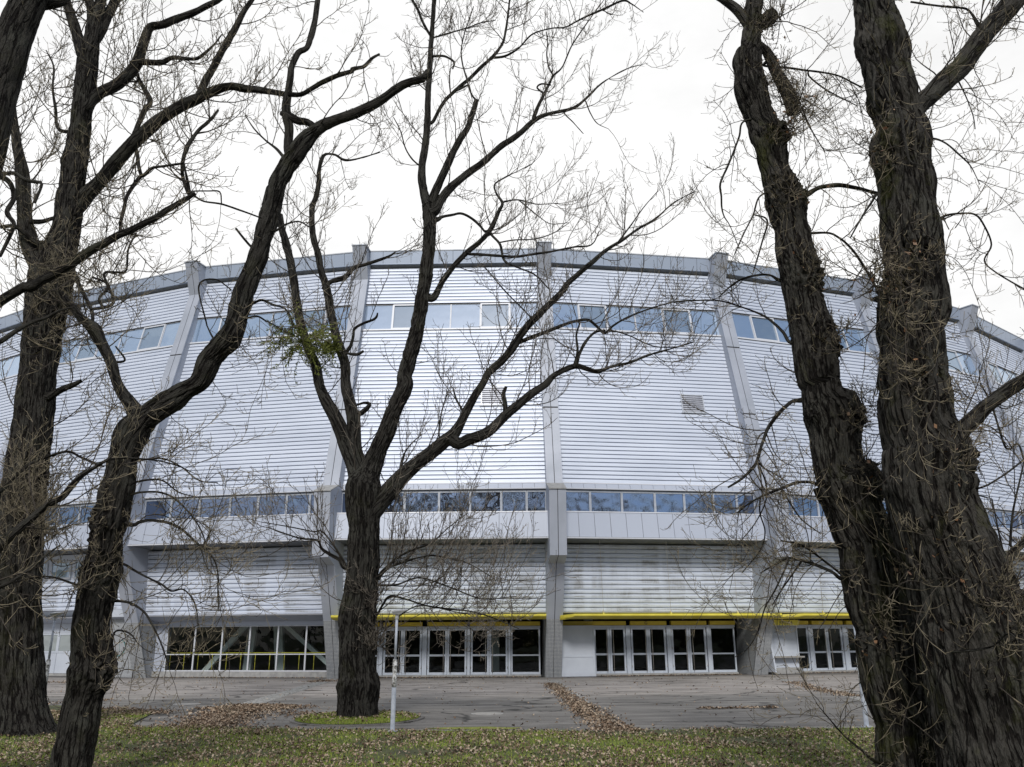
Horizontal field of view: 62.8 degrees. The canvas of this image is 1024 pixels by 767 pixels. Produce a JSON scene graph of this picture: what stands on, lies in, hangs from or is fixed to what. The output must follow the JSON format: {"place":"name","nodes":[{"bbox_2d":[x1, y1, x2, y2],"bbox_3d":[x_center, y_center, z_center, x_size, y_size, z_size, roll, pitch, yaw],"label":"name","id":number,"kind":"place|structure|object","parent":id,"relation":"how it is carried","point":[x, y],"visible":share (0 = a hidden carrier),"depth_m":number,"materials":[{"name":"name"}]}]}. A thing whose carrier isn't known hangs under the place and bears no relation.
{"place":"outdoors","nodes":[
{"label":"outdoors","id":0,"kind":"place"},
{"bbox_2d":[46,611,66,682],"bbox_3d":[-9.423,5.816,17.106,0.276,2.270,0.257,3,-17,-11],"label":"lamp post","id":1,"kind":"object","parent":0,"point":[48,662],"visible":0.57,"depth_m":17.19,"materials":[{"name":"grey metal"}]},
{"bbox_2d":[0,705,874,766],"bbox_3d":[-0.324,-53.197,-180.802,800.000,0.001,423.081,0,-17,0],"label":"lawn","id":2,"kind":"structure","parent":0,"point":[391,751],"depth_m":12.48,"materials":[{"name":"plant"}]},
{"bbox_2d":[0,0,261,655],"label":"bare tree","id":3,"kind":"object","parent":2,"relation":"on","point":[20,20],"visible":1,"depth_m":9.93,"materials":[{"name":"brown plant"}]},
{"bbox_2d":[0,0,325,736],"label":"bare tree","id":4,"kind":"object","parent":2,"relation":"on","point":[24,707],"visible":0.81,"depth_m":17.73,"materials":[{"name":"brown plant"}]},
{"bbox_2d":[0,0,446,766],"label":"bare tree","id":5,"kind":"object","parent":2,"relation":"on","point":[92,672],"visible":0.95,"depth_m":10.60,"materials":[{"name":"brown plant"}]},
{"bbox_2d":[390,609,406,731],"bbox_3d":[-2.096,5.249,15.278,0.286,2.210,0.260,0,-17,0],"label":"lamp post","id":6,"kind":"object","parent":2,"relation":"on","point":[394,682],"visible":0.91,"depth_m":15.20,"materials":[{"name":"grey metal"}]},
{"bbox_2d":[0,708,874,766],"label":"fallen leaves","id":7,"kind":"object","parent":2,"relation":"on","point":[461,749],"visible":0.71,"depth_m":12.55,"materials":[{"name":"brown plant"}]},
{"bbox_2d":[614,0,946,766],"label":"bare tree","id":8,"kind":"object","parent":2,"relation":"on","point":[894,696],"visible":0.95,"depth_m":8.77,"materials":[{"name":"brown plant"}]},
{"bbox_2d":[806,0,1023,766],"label":"bare tree","id":9,"kind":"object","parent":2,"relation":"on","point":[965,593],"visible":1,"depth_m":7.67,"materials":[{"name":"brown plant"}]},
{"bbox_2d":[47,671,874,730],"bbox_3d":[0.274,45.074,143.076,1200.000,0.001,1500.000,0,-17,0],"label":"ground","id":10,"kind":"structure","parent":0,"point":[644,711],"depth_m":23.04,"materials":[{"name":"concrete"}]},
{"bbox_2d":[241,678,336,703],"bbox_3d":[-7.161,10.341,28.467,0.532,0.020,14.263,1,-17,-3],"label":"drainage channel","id":11,"kind":"object","parent":10,"relation":"on","point":[283,694],"visible":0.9,"depth_m":25.84,"materials":[{"name":"stone"}]},
{"bbox_2d":[294,716,419,724],"bbox_3d":[-3.209,6.965,17.487,2.563,0.001,2.900,0,-17,0],"label":"tree island","id":12,"kind":"object","parent":10,"relation":"on","point":[352,722],"visible":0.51,"depth_m":16.53,"materials":[{"name":"soil"}]},
{"bbox_2d":[292,709,420,723],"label":"island leaves","id":13,"kind":"object","parent":12,"relation":"on","point":[361,717],"visible":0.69,"depth_m":17.31,"materials":[{"name":"brown plant"}]},
{"bbox_2d":[296,710,418,723],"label":"island grass","id":14,"kind":"structure","parent":12,"relation":"on","point":[332,721],"depth_m":16.87,"materials":[{"name":"green plant"}]},
{"bbox_2d":[189,0,774,717],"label":"bare tree","id":15,"kind":"object","parent":12,"relation":"on","point":[369,498],"visible":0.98,"depth_m":20.25,"materials":[{"name":"brown plant"}]},
{"bbox_2d":[256,302,343,383],"bbox_3d":[-5.027,-0.941,19.920,1.785,1.763,2.084,10,-19,-29],"label":"mistletoe","id":16,"kind":"object","parent":15,"relation":"attached to","point":[322,349],"visible":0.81,"depth_m":19.85,"materials":[{"name":"green plant"}]},
{"bbox_2d":[323,335,342,357],"bbox_3d":[-4.369,-0.889,20.340,0.583,0.600,0.481,0,-17,0],"label":"mistletoe","id":17,"kind":"object","parent":15,"relation":"attached to","point":[336,348],"visible":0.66,"depth_m":20.30,"materials":[{"name":"green plant"}]},
{"bbox_2d":[290,714,424,726],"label":"island kerb","id":18,"kind":"structure","parent":10,"relation":"on","point":[292,721],"depth_m":16.22,"materials":[{"name":"concrete"}]},
{"bbox_2d":[47,680,842,703],"bbox_3d":[1.078,10.701,29.797,69.656,0.001,17.153,0,-17,-3],"label":"pavement joint","id":19,"kind":"object","parent":10,"relation":"on","point":[488,692],"visible":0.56,"depth_m":25.77,"materials":[{"name":"concrete"}]},
{"bbox_2d":[48,671,860,731],"bbox_3d":[-0.069,10.089,27.911,38.293,0.085,27.867,0,-17,0],"label":"leaf drift","id":20,"kind":"object","parent":10,"relation":"on","point":[227,717],"visible":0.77,"depth_m":19.44,"materials":[{"name":"brown plant"}]},
{"bbox_2d":[439,727,520,728],"bbox_3d":[-0.703,6.392,15.569,1.763,0.001,0.502,0,-17,0],"label":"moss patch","id":21,"kind":"object","parent":10,"relation":"on","point":[479,727],"visible":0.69,"depth_m":15.62,"materials":[{"name":"green plant"}]},
{"bbox_2d":[0,241,1023,677],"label":"sports hall","id":22,"kind":"structure","parent":10,"relation":"on","point":[596,473],"depth_m":38.85,"materials":[{"name":"metal"}]},
{"bbox_2d":[0,357,13,378],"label":"clerestory window","id":23,"kind":"structure","parent":22,"relation":"in","point":[7,364],"depth_m":48.72,"materials":[{"name":"blue glass"}]},
{"bbox_2d":[5,355,19,376],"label":"clerestory window","id":24,"kind":"structure","parent":22,"relation":"in","point":[13,369],"depth_m":48.13,"materials":[{"name":"blue glass"}]},
{"bbox_2d":[43,624,60,672],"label":"door","id":25,"kind":"structure","parent":22,"relation":"in","point":[47,631],"depth_m":40.17,"materials":[{"name":"white paint"}]},
{"bbox_2d":[49,561,71,579],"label":"mezzanine window","id":26,"kind":"structure","parent":22,"relation":"in","point":[67,575],"depth_m":39.88,"materials":[{"name":"glass"}]},
{"bbox_2d":[54,624,70,672],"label":"door","id":27,"kind":"structure","parent":22,"relation":"in","point":[63,646],"depth_m":39.77,"materials":[{"name":"white paint"}]},
{"bbox_2d":[57,505,79,524],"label":"ribbon window","id":28,"kind":"structure","parent":22,"relation":"in","point":[70,512],"depth_m":39.80,"materials":[{"name":"glass"}]},
{"bbox_2d":[59,338,82,362],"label":"clerestory window","id":29,"kind":"structure","parent":22,"relation":"in","point":[72,358],"depth_m":45.67,"materials":[{"name":"blue glass"}]},
{"bbox_2d":[74,337,97,360],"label":"clerestory window","id":30,"kind":"structure","parent":22,"relation":"in","point":[83,354],"depth_m":45.18,"materials":[{"name":"blue glass"}]},
{"bbox_2d":[78,504,94,522],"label":"ribbon window","id":31,"kind":"structure","parent":22,"relation":"in","point":[89,505],"depth_m":39.44,"materials":[{"name":"glass"}]},
{"bbox_2d":[95,331,123,356],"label":"clerestory window","id":32,"kind":"structure","parent":22,"relation":"in","point":[114,350],"depth_m":44.77,"materials":[{"name":"blue glass"}]},
{"bbox_2d":[116,328,143,353],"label":"clerestory window","id":33,"kind":"structure","parent":22,"relation":"in","point":[131,344],"depth_m":44.26,"materials":[{"name":"blue glass"}]},
{"bbox_2d":[136,324,165,350],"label":"clerestory window","id":34,"kind":"structure","parent":22,"relation":"in","point":[153,339],"depth_m":43.75,"materials":[{"name":"blue glass"}]},
{"bbox_2d":[144,499,171,518],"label":"ribbon window","id":35,"kind":"structure","parent":22,"relation":"in","point":[151,508],"depth_m":38.14,"materials":[{"name":"glass"}]},
{"bbox_2d":[159,321,180,346],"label":"clerestory window","id":36,"kind":"structure","parent":22,"relation":"in","point":[171,329],"depth_m":43.35,"materials":[{"name":"blue glass"}]},
{"bbox_2d":[164,626,195,670],"bbox_3d":[-14.960,11.962,37.840,1.374,1.930,0.050,-4,-17,11],"label":"foyer window","id":37,"kind":"structure","parent":22,"relation":"in","point":[181,626],"depth_m":37.77,"materials":[{"name":"white metal"}]},
{"bbox_2d":[170,498,199,518],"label":"ribbon window","id":38,"kind":"structure","parent":22,"relation":"in","point":[194,502],"depth_m":37.89,"materials":[{"name":"glass"}]},
{"bbox_2d":[192,317,220,341],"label":"clerestory window","id":39,"kind":"structure","parent":22,"relation":"in","point":[201,334],"depth_m":42.73,"materials":[{"name":"blue glass"}]},
{"bbox_2d":[192,626,222,670],"bbox_3d":[-13.627,11.876,37.584,1.334,1.930,0.050,-4,-17,11],"label":"foyer window","id":40,"kind":"structure","parent":22,"relation":"in","point":[197,626],"depth_m":37.53,"materials":[{"name":"white metal"}]},
{"bbox_2d":[198,496,230,517],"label":"ribbon window","id":41,"kind":"structure","parent":22,"relation":"in","point":[206,499],"depth_m":37.61,"materials":[{"name":"glass"}]},
{"bbox_2d":[219,626,250,671],"bbox_3d":[-12.314,11.792,37.333,1.334,1.930,0.050,-4,-17,11],"label":"foyer window","id":42,"kind":"structure","parent":22,"relation":"in","point":[223,626],"depth_m":37.29,"materials":[{"name":"white metal"}]},
{"bbox_2d":[229,495,258,515],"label":"ribbon window","id":43,"kind":"structure","parent":22,"relation":"in","point":[253,497],"depth_m":37.33,"materials":[{"name":"glass"}]},
{"bbox_2d":[169,652,324,669],"bbox_3d":[-11.707,12.533,37.431,8.200,1.022,0.044,-4,-17,11],"label":"guard rail","id":44,"kind":"object","parent":22,"relation":"on","point":[246,652],"visible":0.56,"depth_m":37.55,"materials":[{"name":"metal"}]},
{"bbox_2d":[243,313,272,337],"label":"clerestory window","id":45,"kind":"structure","parent":22,"relation":"in","point":[254,322],"depth_m":42.20,"materials":[{"name":"blue glass"}]},
{"bbox_2d":[247,626,278,671],"bbox_3d":[-10.996,11.707,37.079,1.344,1.930,0.050,-4,-17,11],"label":"foyer window","id":46,"kind":"structure","parent":22,"relation":"in","point":[251,626],"depth_m":36.94,"materials":[{"name":"white metal"}]},
{"bbox_2d":[257,494,286,514],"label":"ribbon window","id":47,"kind":"structure","parent":22,"relation":"in","point":[282,496],"depth_m":37.08,"materials":[{"name":"glass"}]},
{"bbox_2d":[269,311,295,335],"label":"clerestory window","id":48,"kind":"structure","parent":22,"relation":"in","point":[277,314],"depth_m":42.03,"materials":[{"name":"blue glass"}]},
{"bbox_2d":[275,625,306,671],"bbox_3d":[-9.678,11.622,36.826,1.334,1.930,0.050,-4,-17,11],"label":"foyer window","id":49,"kind":"structure","parent":22,"relation":"in","point":[286,625],"depth_m":36.73,"materials":[{"name":"white metal"}]},
{"bbox_2d":[286,493,309,513],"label":"ribbon window","id":50,"kind":"structure","parent":22,"relation":"in","point":[297,503],"depth_m":36.84,"materials":[{"name":"glass"}]},
{"bbox_2d":[296,308,326,332],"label":"clerestory window","id":51,"kind":"structure","parent":22,"relation":"in","point":[308,311],"depth_m":41.76,"materials":[{"name":"blue glass"}]},
{"bbox_2d":[304,625,326,671],"bbox_3d":[-8.487,11.546,36.598,1.084,1.930,0.050,-4,-17,11],"label":"foyer window","id":52,"kind":"structure","parent":22,"relation":"in","point":[307,625],"depth_m":36.52,"materials":[{"name":"white metal"}]},
{"bbox_2d":[325,306,349,331],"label":"clerestory window","id":53,"kind":"structure","parent":22,"relation":"in","point":[339,308],"depth_m":41.40,"materials":[{"name":"blue glass"}]},
{"bbox_2d":[363,305,392,328],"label":"clerestory window","id":54,"kind":"structure","parent":22,"relation":"in","point":[385,312],"depth_m":41.17,"materials":[{"name":"blue glass"}]},
{"bbox_2d":[382,629,402,674],"bbox_3d":[-5.179,11.653,36.449,0.828,1.920,0.149,-1,-17,1],"label":"door","id":55,"kind":"structure","parent":22,"relation":"in","point":[401,648],"depth_m":36.40,"materials":[{"name":"paint"}]},
{"bbox_2d":[385,491,404,511],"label":"ribbon window","id":56,"kind":"structure","parent":22,"relation":"in","point":[399,506],"depth_m":36.41,"materials":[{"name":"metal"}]},
{"bbox_2d":[391,304,413,328],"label":"clerestory window","id":57,"kind":"structure","parent":22,"relation":"in","point":[402,313],"depth_m":41.15,"materials":[{"name":"grey glass"}]},
{"bbox_2d":[402,629,421,674],"bbox_3d":[-4.338,11.644,36.438,0.829,1.920,0.152,0,-17,0],"label":"door","id":58,"kind":"structure","parent":22,"relation":"in","point":[404,648],"depth_m":36.40,"materials":[{"name":"paint"}]},
{"bbox_2d":[404,491,438,511],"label":"ribbon window","id":59,"kind":"structure","parent":22,"relation":"in","point":[432,499],"depth_m":36.44,"materials":[{"name":"glass"}]},
{"bbox_2d":[427,628,446,674],"bbox_3d":[-3.249,11.628,36.406,0.848,1.920,0.149,-1,-17,1],"label":"door","id":60,"kind":"structure","parent":22,"relation":"in","point":[433,629],"depth_m":36.37,"materials":[{"name":"paint"}]},
{"bbox_2d":[424,304,450,327],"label":"clerestory window","id":61,"kind":"structure","parent":22,"relation":"in","point":[440,314],"depth_m":41.09,"materials":[{"name":"blue glass"}]},
{"bbox_2d":[439,491,469,511],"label":"ribbon window","id":62,"kind":"structure","parent":22,"relation":"in","point":[443,497],"depth_m":36.41,"materials":[{"name":"glass"}]},
{"bbox_2d":[447,628,466,674],"bbox_3d":[-2.389,11.619,36.395,0.849,1.920,0.152,0,-17,0],"label":"door","id":63,"kind":"structure","parent":22,"relation":"in","point":[448,633],"depth_m":36.35,"materials":[{"name":"paint"}]},
{"bbox_2d":[450,303,480,327],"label":"clerestory window","id":64,"kind":"structure","parent":22,"relation":"in","point":[461,314],"depth_m":41.07,"materials":[{"name":"blue glass"}]},
{"bbox_2d":[470,628,488,674],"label":"door","id":65,"kind":"structure","parent":22,"relation":"in","point":[471,667],"depth_m":36.31,"materials":[{"name":"paint"}]},
{"bbox_2d":[470,490,500,510],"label":"ribbon window","id":66,"kind":"structure","parent":22,"relation":"in","point":[495,503],"depth_m":36.38,"materials":[{"name":"glass"}]},
{"bbox_2d":[480,303,509,327],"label":"clerestory window","id":67,"kind":"structure","parent":22,"relation":"in","point":[489,309],"depth_m":41.03,"materials":[{"name":"grey glass"}]},
{"bbox_2d":[489,628,507,674],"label":"door","id":68,"kind":"structure","parent":22,"relation":"in","point":[490,673],"depth_m":36.30,"materials":[{"name":"paint"}]},
{"bbox_2d":[501,490,526,510],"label":"ribbon window","id":69,"kind":"structure","parent":22,"relation":"in","point":[507,504],"depth_m":36.35,"materials":[{"name":"glass"}]},
{"bbox_2d":[510,303,538,326],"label":"clerestory window","id":70,"kind":"structure","parent":22,"relation":"in","point":[522,322],"depth_m":41.04,"materials":[{"name":"blue glass"}]},
{"bbox_2d":[511,628,540,674],"bbox_3d":[0.590,11.590,36.358,1.260,1.920,0.070,-1,-17,1],"label":"side window","id":71,"kind":"structure","parent":22,"relation":"in","point":[512,673],"depth_m":36.27,"materials":[{"name":"paint"}]},
{"bbox_2d":[527,490,545,510],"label":"ribbon window","id":72,"kind":"structure","parent":22,"relation":"in","point":[532,500],"depth_m":36.32,"materials":[{"name":"glass"}]},
{"bbox_2d":[553,303,579,327],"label":"clerestory window","id":73,"kind":"structure","parent":22,"relation":"in","point":[565,309],"depth_m":41.18,"materials":[{"name":"blue glass"}]},
{"bbox_2d":[566,490,590,510],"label":"ribbon window","id":74,"kind":"structure","parent":22,"relation":"in","point":[576,500],"depth_m":36.47,"materials":[{"name":"glass"}]},
{"bbox_2d":[578,304,607,329],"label":"clerestory window","id":75,"kind":"structure","parent":22,"relation":"in","point":[595,312],"depth_m":41.37,"materials":[{"name":"blue glass"}]},
{"bbox_2d":[594,627,610,673],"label":"door","id":76,"kind":"structure","parent":22,"relation":"in","point":[607,629],"depth_m":36.59,"materials":[{"name":"paint"}]},
{"bbox_2d":[590,491,621,511],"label":"ribbon window","id":77,"kind":"structure","parent":22,"relation":"in","point":[610,501],"depth_m":36.65,"materials":[{"name":"glass"}]},
{"bbox_2d":[609,627,626,673],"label":"door","id":78,"kind":"structure","parent":22,"relation":"in","point":[610,628],"depth_m":36.70,"materials":[{"name":"paint"}]},
{"bbox_2d":[606,306,636,330],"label":"clerestory window","id":79,"kind":"structure","parent":22,"relation":"in","point":[628,326],"depth_m":41.49,"materials":[{"name":"blue glass"}]},
{"bbox_2d":[621,491,654,511],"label":"ribbon window","id":80,"kind":"structure","parent":22,"relation":"in","point":[632,501],"depth_m":36.86,"materials":[{"name":"glass"}]},
{"bbox_2d":[630,627,649,672],"bbox_3d":[5.633,11.714,36.868,0.798,1.920,0.149,2,-17,-8],"label":"door","id":81,"kind":"structure","parent":22,"relation":"in","point":[646,628],"depth_m":36.84,"materials":[{"name":"paint"}]},
{"bbox_2d":[634,307,664,331],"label":"clerestory window","id":82,"kind":"structure","parent":22,"relation":"in","point":[652,311],"depth_m":41.72,"materials":[{"name":"blue glass"}]},
{"bbox_2d":[648,627,667,672],"bbox_3d":[6.434,11.745,36.984,0.798,1.920,0.149,2,-17,-8],"label":"door","id":83,"kind":"structure","parent":22,"relation":"in","point":[664,631],"depth_m":36.96,"materials":[{"name":"paint"}]},
{"bbox_2d":[654,492,684,512],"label":"ribbon window","id":84,"kind":"structure","parent":22,"relation":"in","point":[671,502],"depth_m":37.07,"materials":[{"name":"glass"}]},
{"bbox_2d":[662,308,692,332],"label":"clerestory window","id":85,"kind":"structure","parent":22,"relation":"in","point":[684,329],"depth_m":41.95,"materials":[{"name":"blue glass"}]},
{"bbox_2d":[671,627,690,672],"bbox_3d":[7.472,11.784,37.136,0.798,1.920,0.149,2,-17,-8],"label":"door","id":86,"kind":"structure","parent":22,"relation":"in","point":[686,628],"depth_m":37.10,"materials":[{"name":"paint"}]},
{"bbox_2d":[688,627,707,672],"bbox_3d":[8.273,11.815,37.253,0.798,1.920,0.149,2,-17,-8],"label":"door","id":87,"kind":"structure","parent":22,"relation":"in","point":[704,631],"depth_m":37.23,"materials":[{"name":"paint"}]},
{"bbox_2d":[684,492,713,512],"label":"ribbon window","id":88,"kind":"structure","parent":22,"relation":"in","point":[688,499],"depth_m":37.24,"materials":[{"name":"glass"}]},
{"bbox_2d":[689,310,719,334],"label":"clerestory window","id":89,"kind":"structure","parent":22,"relation":"in","point":[705,319],"depth_m":42.17,"materials":[{"name":"blue glass"}]},
{"bbox_2d":[709,627,736,671],"bbox_3d":[9.419,11.870,37.458,1.160,1.920,0.070,2,-17,-8],"label":"side window","id":90,"kind":"structure","parent":22,"relation":"in","point":[734,653],"depth_m":37.39,"materials":[{"name":"paint"}]},
{"bbox_2d":[713,493,737,513],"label":"ribbon window","id":91,"kind":"structure","parent":22,"relation":"in","point":[720,495],"depth_m":37.44,"materials":[{"name":"glass"}]},
{"bbox_2d":[732,313,754,338],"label":"clerestory window","id":92,"kind":"structure","parent":22,"relation":"in","point":[743,326],"depth_m":42.66,"materials":[{"name":"blue glass"}]},
{"bbox_2d":[736,493,754,513],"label":"ribbon window","id":93,"kind":"structure","parent":22,"relation":"in","point":[741,499],"depth_m":37.58,"materials":[{"name":"glass"}]},
{"bbox_2d":[749,315,779,341],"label":"clerestory window","id":94,"kind":"structure","parent":22,"relation":"in","point":[763,329],"depth_m":43.02,"materials":[{"name":"blue glass"}]},
{"bbox_2d":[773,318,790,342],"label":"clerestory window","id":95,"kind":"structure","parent":22,"relation":"in","point":[783,324],"depth_m":43.50,"materials":[{"name":"blue glass"}]},
{"bbox_2d":[768,625,804,673],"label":"wall panel","id":96,"kind":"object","parent":22,"relation":"in","point":[791,642],"depth_m":37.33,"materials":[{"name":"white paint"}]},
{"bbox_2d":[797,627,810,670],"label":"side window","id":97,"kind":"structure","parent":22,"relation":"in","point":[805,669],"depth_m":38.49,"materials":[{"name":"paint"}]},
{"bbox_2d":[791,496,818,515],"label":"ribbon window","id":98,"kind":"structure","parent":22,"relation":"in","point":[815,512],"depth_m":38.42,"materials":[{"name":"glass"}]},
{"bbox_2d":[811,627,830,670],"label":"door","id":99,"kind":"structure","parent":22,"relation":"in","point":[825,634],"depth_m":38.74,"materials":[{"name":"paint"}]},
{"bbox_2d":[826,627,845,669],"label":"door","id":100,"kind":"structure","parent":22,"relation":"in","point":[840,631],"depth_m":38.99,"materials":[{"name":"paint"}]},
{"bbox_2d":[843,328,870,352],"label":"clerestory window","id":101,"kind":"structure","parent":22,"relation":"in","point":[859,336],"depth_m":44.80,"materials":[{"name":"blue glass"}]},
{"bbox_2d":[947,349,964,372],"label":"clerestory window","id":102,"kind":"structure","parent":22,"relation":"in","point":[955,362],"depth_m":48.30,"materials":[{"name":"grey glass"}]},
{"bbox_2d":[956,352,978,375],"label":"clerestory window","id":103,"kind":"structure","parent":22,"relation":"in","point":[971,368],"depth_m":48.89,"materials":[{"name":"blue glass"}]},
{"bbox_2d":[987,362,1004,383],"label":"clerestory window","id":104,"kind":"structure","parent":22,"relation":"in","point":[991,365],"depth_m":50.88,"materials":[{"name":"grey glass"}]},
{"bbox_2d":[987,510,1005,527],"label":"ribbon window","id":105,"kind":"structure","parent":22,"relation":"in","point":[999,513],"depth_m":43.09,"materials":[{"name":"glass"}]},
{"bbox_2d":[1003,511,1021,528],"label":"ribbon window","id":106,"kind":"structure","parent":22,"relation":"in","point":[1015,523],"depth_m":43.62,"materials":[{"name":"glass"}]},
{"bbox_2d":[547,679,620,730],"bbox_3d":[1.728,8.986,24.178,0.467,0.020,19.179,0,-17,-1],"label":"drainage channel","id":107,"kind":"object","parent":10,"relation":"on","point":[557,681],"visible":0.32,"depth_m":26.37,"materials":[{"name":"stone"}]},
{"bbox_2d":[846,609,870,727],"bbox_3d":[6.460,5.274,15.536,0.262,2.210,0.260,0,-17,0],"label":"lamp post","id":108,"kind":"object","parent":10,"relation":"on","point":[865,719],"visible":0.17,"depth_m":15.29,"materials":[{"name":"grey metal"}]},
{"bbox_2d":[0,0,1023,338],"label":"sky","id":109,"kind":"structure","parent":0,"point":[664,102],"materials":[{"name":"white"}]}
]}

